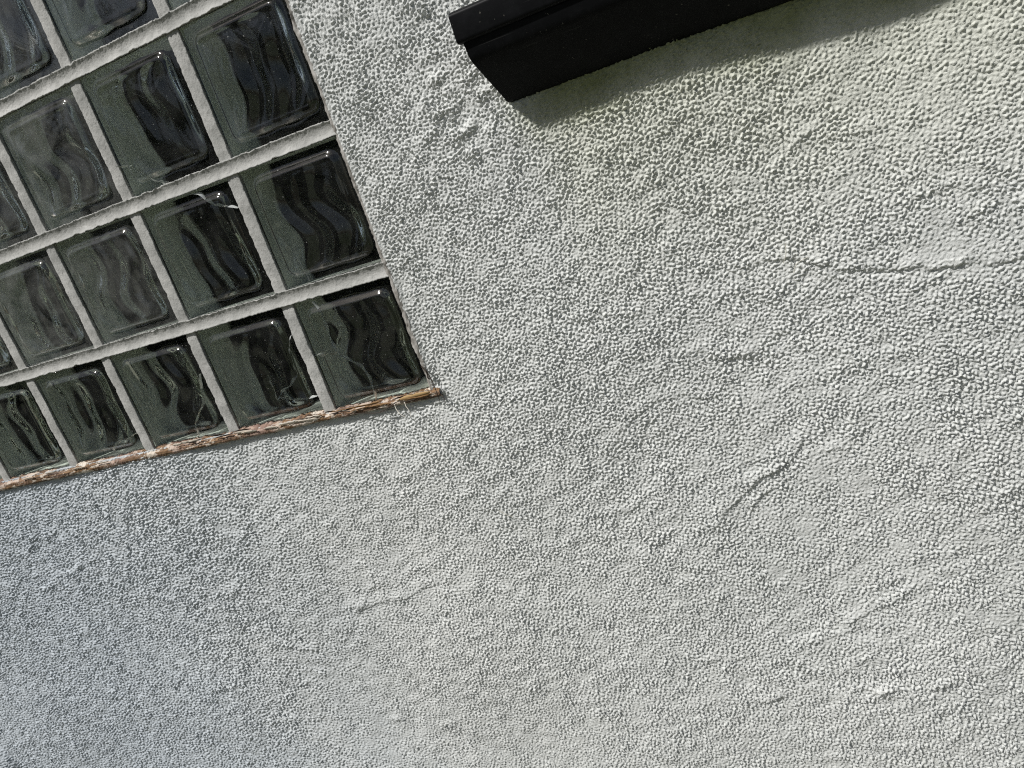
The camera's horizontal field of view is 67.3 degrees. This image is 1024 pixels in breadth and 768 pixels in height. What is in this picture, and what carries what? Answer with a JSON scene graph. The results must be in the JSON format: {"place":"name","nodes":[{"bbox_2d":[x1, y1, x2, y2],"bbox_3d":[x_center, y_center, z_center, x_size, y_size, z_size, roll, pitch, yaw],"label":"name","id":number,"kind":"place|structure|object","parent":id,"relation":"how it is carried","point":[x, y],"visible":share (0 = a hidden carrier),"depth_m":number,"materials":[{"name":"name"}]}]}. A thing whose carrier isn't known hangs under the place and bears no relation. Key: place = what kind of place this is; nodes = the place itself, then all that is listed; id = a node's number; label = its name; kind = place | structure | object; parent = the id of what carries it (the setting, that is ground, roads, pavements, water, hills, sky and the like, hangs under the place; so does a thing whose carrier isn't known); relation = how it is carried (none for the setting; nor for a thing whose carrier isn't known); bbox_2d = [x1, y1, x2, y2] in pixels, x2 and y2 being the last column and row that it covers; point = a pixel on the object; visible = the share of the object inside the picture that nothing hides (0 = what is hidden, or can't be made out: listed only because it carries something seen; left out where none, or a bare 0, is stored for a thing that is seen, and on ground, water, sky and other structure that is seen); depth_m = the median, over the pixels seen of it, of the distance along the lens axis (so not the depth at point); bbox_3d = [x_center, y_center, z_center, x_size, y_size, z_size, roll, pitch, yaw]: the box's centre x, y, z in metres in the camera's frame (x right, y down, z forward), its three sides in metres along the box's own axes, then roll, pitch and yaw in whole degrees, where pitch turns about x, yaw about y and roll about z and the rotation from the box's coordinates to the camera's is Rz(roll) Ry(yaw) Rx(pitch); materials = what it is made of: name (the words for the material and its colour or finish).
{"place":"outdoors","nodes":[
{"label":"outdoors","id":0,"kind":"place"},
{"label":"paving","id":1,"kind":"structure","parent":0,"visible":0},
{"bbox_2d":[0,0,1023,767],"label":"rendered wall","id":2,"kind":"structure","parent":1,"relation":"on","point":[724,464],"depth_m":1.05,"materials":[{"name":"white paint"}]},
{"bbox_2d":[0,0,440,490],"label":"glass block window","id":3,"kind":"structure","parent":2,"relation":"attached to","point":[190,248],"depth_m":1.17,"materials":[{"name":"glass"}]},
{"bbox_2d":[116,366,446,464],"bbox_3d":[-0.415,0.067,1.250,0.686,0.067,0.029,-11,18,24],"label":"cobweb","id":4,"kind":"object","parent":3,"relation":"attached to","point":[427,373],"visible":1,"depth_m":1.14},
{"bbox_2d":[448,0,791,101],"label":"window ledge","id":5,"kind":"object","parent":2,"relation":"attached to","point":[516,50],"depth_m":0.85,"materials":[{"name":"black paint"}]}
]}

